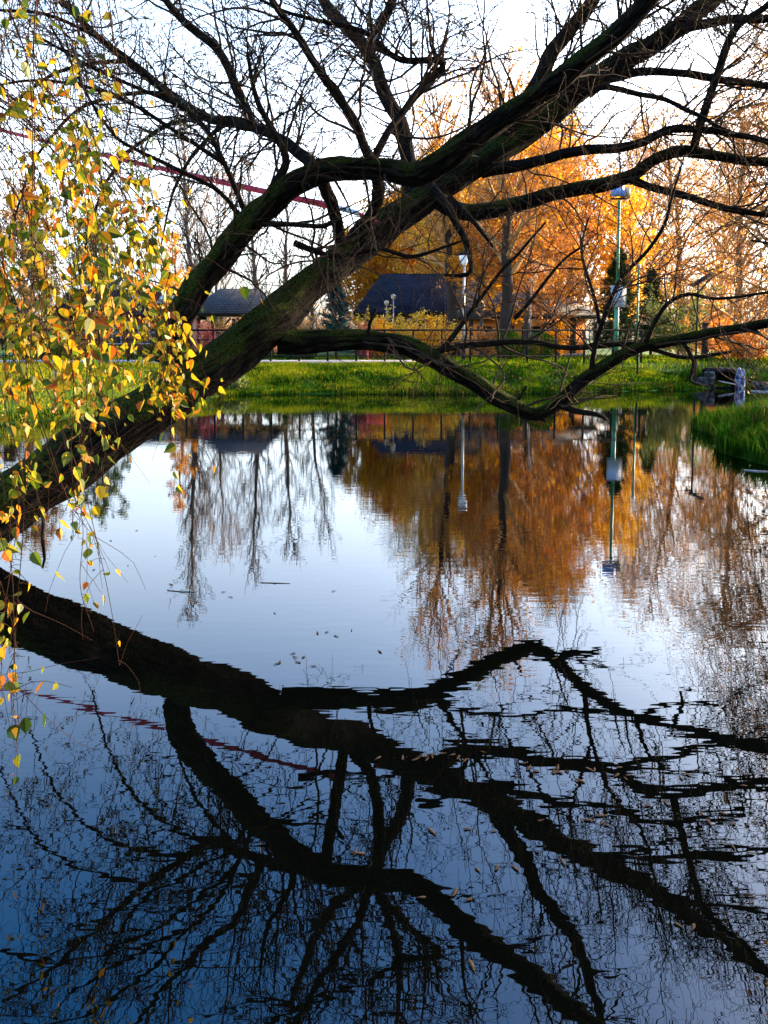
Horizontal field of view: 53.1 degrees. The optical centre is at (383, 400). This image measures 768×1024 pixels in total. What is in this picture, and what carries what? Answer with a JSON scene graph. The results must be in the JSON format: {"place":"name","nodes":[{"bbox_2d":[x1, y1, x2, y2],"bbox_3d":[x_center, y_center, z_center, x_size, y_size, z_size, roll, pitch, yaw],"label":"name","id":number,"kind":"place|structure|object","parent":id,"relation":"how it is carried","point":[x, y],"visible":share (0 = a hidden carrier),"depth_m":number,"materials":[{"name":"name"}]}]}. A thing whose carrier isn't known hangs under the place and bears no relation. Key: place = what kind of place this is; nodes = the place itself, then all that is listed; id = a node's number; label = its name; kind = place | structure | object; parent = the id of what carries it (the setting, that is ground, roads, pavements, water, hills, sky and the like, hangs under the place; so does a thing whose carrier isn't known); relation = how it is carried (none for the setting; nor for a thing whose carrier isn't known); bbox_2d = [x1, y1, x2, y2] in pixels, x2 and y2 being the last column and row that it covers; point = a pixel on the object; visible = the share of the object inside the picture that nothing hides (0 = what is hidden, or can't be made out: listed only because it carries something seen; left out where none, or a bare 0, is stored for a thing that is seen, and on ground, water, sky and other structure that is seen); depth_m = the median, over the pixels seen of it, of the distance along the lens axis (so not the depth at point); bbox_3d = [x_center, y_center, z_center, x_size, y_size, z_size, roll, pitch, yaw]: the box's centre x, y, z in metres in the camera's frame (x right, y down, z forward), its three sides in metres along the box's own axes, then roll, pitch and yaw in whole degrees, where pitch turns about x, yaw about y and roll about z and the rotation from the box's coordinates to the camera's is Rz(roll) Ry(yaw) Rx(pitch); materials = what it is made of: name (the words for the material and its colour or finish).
{"place":"outdoors","nodes":[
{"label":"outdoors","id":0,"kind":"place"},
{"bbox_2d":[0,281,29,356],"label":"spruce tree","id":1,"kind":"object","parent":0,"point":[14,303],"visible":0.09,"depth_m":36.76,"materials":[{"name":"green plant"}]},
{"bbox_2d":[0,360,413,363],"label":"path","id":2,"kind":"structure","parent":0,"point":[339,361],"depth_m":27.68,"materials":[{"name":"grey concrete"}]},
{"bbox_2d":[0,329,642,362],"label":"railing","id":3,"kind":"object","parent":2,"relation":"on","point":[384,330],"visible":0.27,"depth_m":26.87,"materials":[{"name":"metal"}]},
{"bbox_2d":[196,321,225,346],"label":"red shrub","id":4,"kind":"object","parent":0,"point":[205,334],"visible":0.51,"depth_m":30.88,"materials":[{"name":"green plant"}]},
{"bbox_2d":[0,387,767,1023],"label":"water","id":5,"kind":"structure","parent":0,"point":[202,819],"depth_m":3.20,"materials":[{"name":"blue liquid"}]},
{"bbox_2d":[41,516,44,539],"bbox_3d":[-2.742,1.148,6.175,0.039,0.542,0.028,0,5,0],"label":"stake","id":6,"kind":"object","parent":5,"relation":"in","point":[42,528],"visible":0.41,"depth_m":6.16,"materials":[{"name":"brown wood"}]},
{"bbox_2d":[451,887,457,895],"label":"floating leaf","id":7,"kind":"object","parent":5,"relation":"on","point":[454,892],"visible":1,"depth_m":2.22,"materials":[{"name":"brown plant"}]},
{"bbox_2d":[468,959,474,971],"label":"floating leaf","id":8,"kind":"object","parent":5,"relation":"on","point":[471,963],"visible":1,"depth_m":1.97,"materials":[{"name":"brown plant"}]},
{"bbox_2d":[0,340,767,464],"bbox_3d":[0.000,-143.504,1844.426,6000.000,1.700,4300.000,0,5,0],"label":"ground","id":9,"kind":"structure","parent":0,"point":[605,351],"depth_m":23.57,"materials":[{"name":"green plant"}]},
{"bbox_2d":[0,169,65,337],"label":"brown tree","id":10,"kind":"object","parent":9,"relation":"on","point":[24,284],"visible":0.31,"depth_m":41.17,"materials":[{"name":"grey plant"}]},
{"bbox_2d":[22,341,86,359],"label":"hedge","id":11,"kind":"object","parent":9,"relation":"on","point":[55,352],"visible":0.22,"depth_m":29.55,"materials":[{"name":"green plant"}]},
{"bbox_2d":[35,302,113,351],"bbox_3d":[-13.447,-3.199,33.838,2.939,2.856,3.972,4,6,38],"label":"brown shrub","id":12,"kind":"object","parent":9,"relation":"on","point":[80,335],"visible":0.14,"depth_m":33.45,"materials":[{"name":"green plant"}]},
{"bbox_2d":[65,197,131,288],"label":"olive tree","id":13,"kind":"object","parent":9,"relation":"on","point":[100,247],"visible":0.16,"depth_m":46.36,"materials":[{"name":"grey plant"}]},
{"bbox_2d":[48,289,206,354],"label":"house","id":14,"kind":"structure","parent":9,"relation":"on","point":[120,342],"depth_m":41.29,"materials":[{"name":"brown stone"}]},
{"bbox_2d":[103,326,121,343],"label":"window","id":15,"kind":"structure","parent":14,"relation":"in","point":[120,337],"depth_m":41.22,"materials":[{"name":"white paint"}]},
{"bbox_2d":[138,326,154,343],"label":"window","id":16,"kind":"structure","parent":14,"relation":"in","point":[153,332],"depth_m":41.21,"materials":[{"name":"glass"}]},
{"bbox_2d":[157,295,174,303],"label":"roof window","id":17,"kind":"structure","parent":14,"relation":"in","point":[160,298],"depth_m":42.18,"materials":[{"name":"blue glass"}]},
{"bbox_2d":[0,0,262,784],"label":"birch tree","id":18,"kind":"object","parent":9,"relation":"on","point":[21,346],"visible":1,"depth_m":2.32,"materials":[{"name":"yellow plant"}]},
{"bbox_2d":[125,336,183,359],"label":"hedge","id":19,"kind":"object","parent":9,"relation":"on","point":[148,346],"visible":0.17,"depth_m":29.61,"materials":[{"name":"green plant"}]},
{"bbox_2d":[160,228,190,307],"bbox_3d":[-9.808,-5.072,36.567,1.904,6.182,2.446,0,5,0],"label":"golden tree","id":20,"kind":"object","parent":9,"relation":"on","point":[175,238],"visible":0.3,"depth_m":36.47,"materials":[{"name":"yellow plant"}]},
{"bbox_2d":[158,96,216,352],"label":"bare tree","id":21,"kind":"object","parent":9,"relation":"on","point":[193,263],"visible":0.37,"depth_m":43.36,"materials":[{"name":"brown plant"}]},
{"bbox_2d":[174,155,275,336],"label":"bare tree","id":22,"kind":"object","parent":9,"relation":"on","point":[209,249],"visible":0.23,"depth_m":49.11,"materials":[{"name":"brown plant"}]},
{"bbox_2d":[211,314,243,335],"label":"brown shrub","id":23,"kind":"object","parent":9,"relation":"on","point":[220,323],"visible":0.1,"depth_m":32.22,"materials":[{"name":"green plant"}]},
{"bbox_2d":[0,361,468,422],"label":"yellowish bank grass","id":24,"kind":"structure","parent":9,"relation":"on","point":[42,368],"depth_m":20.87,"materials":[{"name":"green plant"}]},
{"bbox_2d":[196,289,276,354],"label":"pavilion","id":25,"kind":"structure","parent":9,"relation":"on","point":[219,303],"depth_m":36.27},
{"bbox_2d":[226,376,250,389],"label":"golden shrub","id":26,"kind":"object","parent":9,"relation":"on","point":[238,383],"visible":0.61,"depth_m":22.56,"materials":[{"name":"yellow plant"}]},
{"bbox_2d":[222,135,275,295],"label":"bare tree","id":27,"kind":"object","parent":9,"relation":"on","point":[253,265],"visible":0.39,"depth_m":42.00,"materials":[{"name":"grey plant"}]},
{"bbox_2d":[257,164,305,294],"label":"bare tree","id":28,"kind":"object","parent":9,"relation":"on","point":[285,254],"visible":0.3,"depth_m":41.56,"materials":[{"name":"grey plant"}]},
{"bbox_2d":[253,306,319,328],"bbox_3d":[-4.321,-3.408,35.703,2.559,2.977,2.710,2,5,24],"label":"brown shrub","id":29,"kind":"object","parent":9,"relation":"on","point":[304,327],"visible":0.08,"depth_m":35.71,"materials":[{"name":"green plant"}]},
{"bbox_2d":[263,348,317,359],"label":"hedge","id":30,"kind":"object","parent":9,"relation":"on","point":[291,357],"visible":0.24,"depth_m":29.72,"materials":[{"name":"green plant"}]},
{"bbox_2d":[291,182,340,328],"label":"bare tree","id":31,"kind":"object","parent":9,"relation":"on","point":[320,239],"visible":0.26,"depth_m":45.28,"materials":[{"name":"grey plant"}]},
{"bbox_2d":[317,283,358,359],"bbox_3d":[-1.952,-3.116,29.875,2.293,3.284,2.021,0,5,0],"label":"blue spruce","id":32,"kind":"object","parent":9,"relation":"on","point":[330,323],"visible":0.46,"depth_m":29.73,"materials":[{"name":"plant"}]},
{"bbox_2d":[0,361,687,413],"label":"fallen leaves","id":33,"kind":"object","parent":9,"relation":"on","point":[311,381],"visible":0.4,"depth_m":23.78,"materials":[{"name":"orange plant"}]},
{"bbox_2d":[2,380,698,422],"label":"shore grass","id":34,"kind":"structure","parent":9,"relation":"on","point":[353,391],"depth_m":22.75,"materials":[{"name":"green plant"}]},
{"bbox_2d":[350,321,376,359],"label":"red shrub","id":35,"kind":"object","parent":9,"relation":"on","point":[362,352],"visible":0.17,"depth_m":30.39,"materials":[{"name":"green plant"}]},
{"bbox_2d":[321,211,407,328],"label":"golden tree","id":36,"kind":"object","parent":9,"relation":"on","point":[358,285],"visible":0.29,"depth_m":54.31,"materials":[{"name":"yellow plant"}]},
{"bbox_2d":[364,316,394,358],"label":"orange shrub","id":37,"kind":"object","parent":9,"relation":"on","point":[377,352],"visible":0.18,"depth_m":30.61,"materials":[{"name":"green plant"}]},
{"bbox_2d":[356,305,403,357],"bbox_3d":[-0.295,-2.887,32.974,2.116,2.357,2.189,2,5,26],"label":"yellow shrub","id":38,"kind":"object","parent":9,"relation":"on","point":[388,316],"visible":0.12,"depth_m":32.84,"materials":[{"name":"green plant"}]},
{"bbox_2d":[0,0,767,551],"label":"willow tree","id":39,"kind":"object","parent":9,"relation":"on","point":[544,102],"visible":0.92,"depth_m":6.25,"materials":[{"name":"brown plant"}]},
{"bbox_2d":[0,128,379,222],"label":"webbing strap","id":40,"kind":"object","parent":39,"relation":"attached to","point":[262,191],"visible":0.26,"depth_m":8.53,"materials":[{"name":"red fabric"}]},
{"bbox_2d":[0,353,767,380],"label":"lawn grass","id":41,"kind":"structure","parent":9,"relation":"on","point":[631,360],"depth_m":28.51,"materials":[{"name":"green plant"}]},
{"bbox_2d":[0,254,767,347],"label":"distant wood","id":42,"kind":"object","parent":9,"relation":"on","point":[316,324],"depth_m":82.20,"materials":[{"name":"plant"}]},
{"bbox_2d":[384,300,388,354],"bbox_3d":[0.127,-3.521,37.840,0.240,2.783,0.240,0,5,0],"label":"garden lamp","id":43,"kind":"object","parent":9,"relation":"on","point":[386,302],"visible":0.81,"depth_m":37.69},
{"bbox_2d":[345,183,433,300],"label":"golden tree","id":44,"kind":"object","parent":9,"relation":"on","point":[395,244],"visible":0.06,"depth_m":58.10,"materials":[{"name":"orange plant"}]},
{"bbox_2d":[391,294,395,323],"bbox_3d":[0.452,-3.563,36.834,0.240,3.024,0.240,0,5,0],"label":"garden lamp","id":45,"kind":"object","parent":9,"relation":"on","point":[393,298],"visible":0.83,"depth_m":36.72,"materials":[{"name":"white metal"}]},
{"bbox_2d":[390,353,410,359],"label":"hedge","id":46,"kind":"object","parent":9,"relation":"on","point":[396,357],"visible":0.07,"depth_m":29.02,"materials":[{"name":"green plant"}]},
{"bbox_2d":[357,129,448,273],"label":"bare tree","id":47,"kind":"object","parent":9,"relation":"on","point":[417,159],"depth_m":61.77,"materials":[{"name":"orange plant"}]},
{"bbox_2d":[385,305,438,338],"bbox_3d":[1.108,-2.915,33.070,2.481,2.394,1.930,0,5,0],"label":"yellow shrub","id":48,"kind":"object","parent":9,"relation":"on","point":[409,333],"visible":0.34,"depth_m":32.73,"materials":[{"name":"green plant"}]},
{"bbox_2d":[353,260,499,353],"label":"house","id":49,"kind":"structure","parent":9,"relation":"on","point":[406,283],"depth_m":45.19,"materials":[{"name":"blue stone"}]},
{"bbox_2d":[407,319,425,338],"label":"window","id":50,"kind":"structure","parent":49,"relation":"in","point":[422,320],"depth_m":44.45,"materials":[{"name":"white paint"}]},
{"bbox_2d":[377,152,483,273],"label":"golden tree","id":51,"kind":"object","parent":9,"relation":"on","point":[425,245],"visible":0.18,"depth_m":52.71,"materials":[{"name":"orange plant"}]},
{"bbox_2d":[408,312,452,347],"bbox_3d":[1.961,-2.577,31.322,2.055,2.003,2.316,0,5,0],"label":"orange shrub","id":52,"kind":"object","parent":9,"relation":"on","point":[420,335],"visible":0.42,"depth_m":31.26,"materials":[{"name":"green plant"}]},
{"bbox_2d":[385,61,498,356],"bbox_3d":[3.252,-8.537,34.361,6.970,13.480,5.316,0,5,0],"label":"dark trunk tree","id":53,"kind":"object","parent":9,"relation":"on","point":[452,314],"visible":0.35,"depth_m":34.29,"materials":[{"name":"orange plant"}]},
{"bbox_2d":[422,311,461,354],"bbox_3d":[2.326,-2.763,32.917,2.416,2.120,1.879,2,5,27],"label":"yellow shrub","id":54,"kind":"object","parent":9,"relation":"on","point":[438,326],"visible":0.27,"depth_m":32.79,"materials":[{"name":"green plant"}]},
{"bbox_2d":[459,250,467,361],"bbox_3d":[3.017,-3.557,29.010,0.470,4.240,0.470,0,5,0],"label":"street lamp","id":55,"kind":"object","parent":9,"relation":"on","point":[464,260],"visible":0.49,"depth_m":28.89,"materials":[{"name":"metal"}]},
{"bbox_2d":[411,180,533,284],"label":"golden tree","id":56,"kind":"object","parent":9,"relation":"on","point":[444,235],"visible":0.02,"depth_m":55.66,"materials":[{"name":"orange plant"}]},
{"bbox_2d":[429,219,536,354],"bbox_3d":[4.633,-5.571,35.433,4.461,7.351,5.507,3,6,35],"label":"copper tree","id":57,"kind":"object","parent":9,"relation":"on","point":[456,263],"visible":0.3,"depth_m":34.89,"materials":[{"name":"orange plant"}]},
{"bbox_2d":[215,361,751,396],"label":"bank grass","id":58,"kind":"structure","parent":9,"relation":"on","point":[329,376],"depth_m":24.18,"materials":[{"name":"green plant"}]},
{"bbox_2d":[471,325,498,358],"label":"orange shrub","id":59,"kind":"object","parent":9,"relation":"on","point":[480,335],"visible":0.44,"depth_m":33.34,"materials":[{"name":"orange plant"}]},
{"bbox_2d":[421,29,595,354],"bbox_3d":[5.253,-8.530,32.006,7.467,13.806,6.454,0,5,0],"label":"dark trunk tree","id":60,"kind":"object","parent":9,"relation":"on","point":[505,314],"visible":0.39,"depth_m":32.23,"materials":[{"name":"orange plant"}]},
{"bbox_2d":[495,331,524,360],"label":"topiary bush","id":61,"kind":"object","parent":9,"relation":"on","point":[516,335],"visible":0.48,"depth_m":29.29,"materials":[{"name":"green plant"}]},
{"bbox_2d":[452,108,583,296],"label":"golden tree","id":62,"kind":"object","parent":9,"relation":"on","point":[494,219],"visible":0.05,"depth_m":49.05,"materials":[{"name":"orange plant"}]},
{"bbox_2d":[447,293,596,356],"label":"house","id":63,"kind":"structure","parent":9,"relation":"on","point":[584,316],"depth_m":37.61,"materials":[{"name":"brown wood"}]},
{"bbox_2d":[477,326,495,340],"bbox_3d":[5.003,-3.212,37.624,0.900,0.800,0.080,0,4,0],"label":"window","id":64,"kind":"structure","parent":63,"relation":"in","point":[489,327],"depth_m":37.61,"materials":[{"name":"grey glass"}]},
{"bbox_2d":[522,326,540,337],"bbox_3d":[7.203,-3.212,37.624,0.900,0.800,0.080,0,4,0],"label":"window","id":65,"kind":"structure","parent":63,"relation":"in","point":[537,327],"depth_m":37.59,"materials":[{"name":"grey glass"}]},
{"bbox_2d":[424,136,628,354],"bbox_3d":[6.840,-7.519,36.401,8.562,11.087,7.997,3,6,37],"label":"copper tree","id":66,"kind":"object","parent":9,"relation":"on","point":[557,244],"visible":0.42,"depth_m":35.16,"materials":[{"name":"orange plant"}]},
{"bbox_2d":[529,278,533,352],"bbox_3d":[6.460,-3.585,33.823,0.240,3.541,0.240,0,5,0],"label":"garden lamp","id":67,"kind":"object","parent":9,"relation":"on","point":[530,283],"visible":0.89,"depth_m":33.73,"materials":[{"name":"metal"}]},
{"bbox_2d":[528,332,554,358],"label":"topiary bush","id":68,"kind":"object","parent":9,"relation":"on","point":[543,336],"visible":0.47,"depth_m":29.48,"materials":[{"name":"green plant"}]},
{"bbox_2d":[544,321,572,356],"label":"orange shrub","id":69,"kind":"object","parent":9,"relation":"on","point":[559,352],"visible":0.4,"depth_m":32.82,"materials":[{"name":"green plant"}]},
{"bbox_2d":[518,98,610,301],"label":"bare tree","id":70,"kind":"object","parent":9,"relation":"on","point":[579,114],"visible":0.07,"depth_m":58.82,"materials":[{"name":"orange plant"}]},
{"bbox_2d":[501,108,657,321],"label":"golden tree","id":71,"kind":"object","parent":9,"relation":"on","point":[577,263],"visible":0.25,"depth_m":42.37,"materials":[{"name":"orange plant"}]},
{"bbox_2d":[587,248,646,347],"bbox_3d":[10.965,-4.539,35.691,3.122,5.209,2.895,0,5,0],"label":"spruce tree","id":72,"kind":"object","parent":9,"relation":"on","point":[611,274],"visible":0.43,"depth_m":35.55,"materials":[{"name":"green plant"}]},
{"bbox_2d":[610,186,629,349],"bbox_3d":[8.417,-4.535,27.656,0.897,6.403,0.486,-3,6,-38],"label":"lamp mast","id":73,"kind":"object","parent":9,"relation":"on","point":[621,193],"visible":0.51,"depth_m":27.64,"materials":[{"name":"white metal"}]},
{"bbox_2d":[584,169,671,340],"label":"golden tree","id":74,"kind":"object","parent":9,"relation":"on","point":[636,198],"visible":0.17,"depth_m":44.99,"materials":[{"name":"yellow plant"}]},
{"bbox_2d":[636,354,638,373],"bbox_3d":[8.382,-1.238,25.381,0.090,1.275,0.090,0,5,0],"label":"marker post","id":75,"kind":"object","parent":9,"relation":"on","point":[637,366],"visible":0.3,"depth_m":25.36,"materials":[{"name":"metal"}]},
{"bbox_2d":[635,264,640,360],"bbox_3d":[9.325,-3.174,28.238,0.140,3.598,0.140,0,5,0],"label":"thin pole","id":76,"kind":"object","parent":9,"relation":"on","point":[637,317],"visible":0.57,"depth_m":28.18,"materials":[{"name":"white metal"}]},
{"bbox_2d":[628,267,668,355],"bbox_3d":[13.081,-4.310,37.821,2.407,4.418,2.270,0,5,0],"label":"spruce tree","id":77,"kind":"object","parent":9,"relation":"on","point":[643,319],"visible":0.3,"depth_m":37.59,"materials":[{"name":"green plant"}]},
{"bbox_2d":[593,96,713,336],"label":"bare tree","id":78,"kind":"object","parent":9,"relation":"on","point":[646,176],"visible":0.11,"depth_m":60.51,"materials":[{"name":"orange plant"}]},
{"bbox_2d":[594,78,758,354],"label":"weeping tree","id":79,"kind":"object","parent":9,"relation":"on","point":[655,227],"visible":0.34,"depth_m":41.62,"materials":[{"name":"orange plant"}]},
{"bbox_2d":[638,283,725,354],"bbox_3d":[12.500,-3.354,32.371,3.423,3.388,3.367,2,5,27],"label":"olive shrub","id":80,"kind":"object","parent":9,"relation":"on","point":[682,313],"visible":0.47,"depth_m":32.38,"materials":[{"name":"green plant"}]},
{"bbox_2d":[691,274,711,385],"bbox_3d":[10.290,-2.134,25.065,0.690,4.007,0.169,0,5,0],"label":"nest post","id":81,"kind":"object","parent":9,"relation":"on","point":[701,279],"visible":0.66,"depth_m":25.01,"materials":[{"name":"wood"}]},
{"bbox_2d":[638,0,767,396],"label":"bare tree","id":82,"kind":"object","parent":9,"relation":"on","point":[758,240],"visible":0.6,"depth_m":15.23,"materials":[{"name":"orange plant"}]},
{"bbox_2d":[641,46,767,354],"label":"weeping tree","id":83,"kind":"object","parent":9,"relation":"on","point":[693,241],"visible":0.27,"depth_m":35.44,"materials":[{"name":"orange plant"}]},
{"bbox_2d":[678,300,732,352],"bbox_3d":[15.843,-3.537,37.973,3.307,2.876,4.535,4,6,45],"label":"rust shrub","id":84,"kind":"object","parent":9,"relation":"on","point":[699,345],"visible":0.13,"depth_m":37.59,"materials":[{"name":"orange plant"}]},
{"bbox_2d":[701,323,709,360],"bbox_3d":[12.500,-2.227,29.918,0.260,1.545,0.220,0,5,0],"label":"timber post","id":85,"kind":"object","parent":9,"relation":"on","point":[703,349],"visible":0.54,"depth_m":29.86,"materials":[{"name":"wood"}]},
{"bbox_2d":[656,0,767,364],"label":"weeping tree","id":86,"kind":"object","parent":9,"relation":"on","point":[746,124],"visible":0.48,"depth_m":28.20,"materials":[{"name":"orange plant"}]},
{"bbox_2d":[660,135,767,349],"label":"bare tree","id":87,"kind":"object","parent":9,"relation":"on","point":[722,234],"visible":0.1,"depth_m":62.60,"materials":[{"name":"orange plant"}]},
{"bbox_2d":[696,367,744,388],"bbox_3d":[10.939,-0.685,25.659,1.844,0.867,1.143,0,5,0],"label":"culvert","id":88,"kind":"object","parent":9,"relation":"on","point":[712,372],"visible":0.53,"depth_m":25.29,"materials":[{"name":"concrete"}]},
{"bbox_2d":[679,364,767,385],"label":"overhanging grass","id":89,"kind":"structure","parent":9,"relation":"on","point":[698,375],"depth_m":26.18,"materials":[{"name":"green plant"}]},
{"bbox_2d":[683,395,767,464],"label":"spit grass","id":90,"kind":"structure","parent":9,"relation":"on","point":[715,424],"depth_m":11.69,"materials":[{"name":"green plant"}]},
{"bbox_2d":[708,317,767,360],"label":"rust shrub","id":91,"kind":"object","parent":9,"relation":"on","point":[729,345],"visible":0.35,"depth_m":30.39,"materials":[{"name":"orange plant"}]},
{"bbox_2d":[751,381,759,387],"bbox_3d":[12.578,-0.482,25.892,0.542,0.336,0.399,0,5,0],"label":"stone","id":92,"kind":"object","parent":9,"relation":"on","point":[755,385],"visible":0.36,"depth_m":25.73,"materials":[{"name":"grey stone"}]},
{"bbox_2d":[759,382,767,387],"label":"stone","id":93,"kind":"object","parent":9,"relation":"on","point":[764,384],"visible":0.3,"depth_m":25.52,"materials":[{"name":"grey stone"}]},
{"bbox_2d":[0,0,767,339],"label":"sky","id":94,"kind":"structure","parent":0,"point":[511,22],"materials":[{"name":"white"}]}
]}

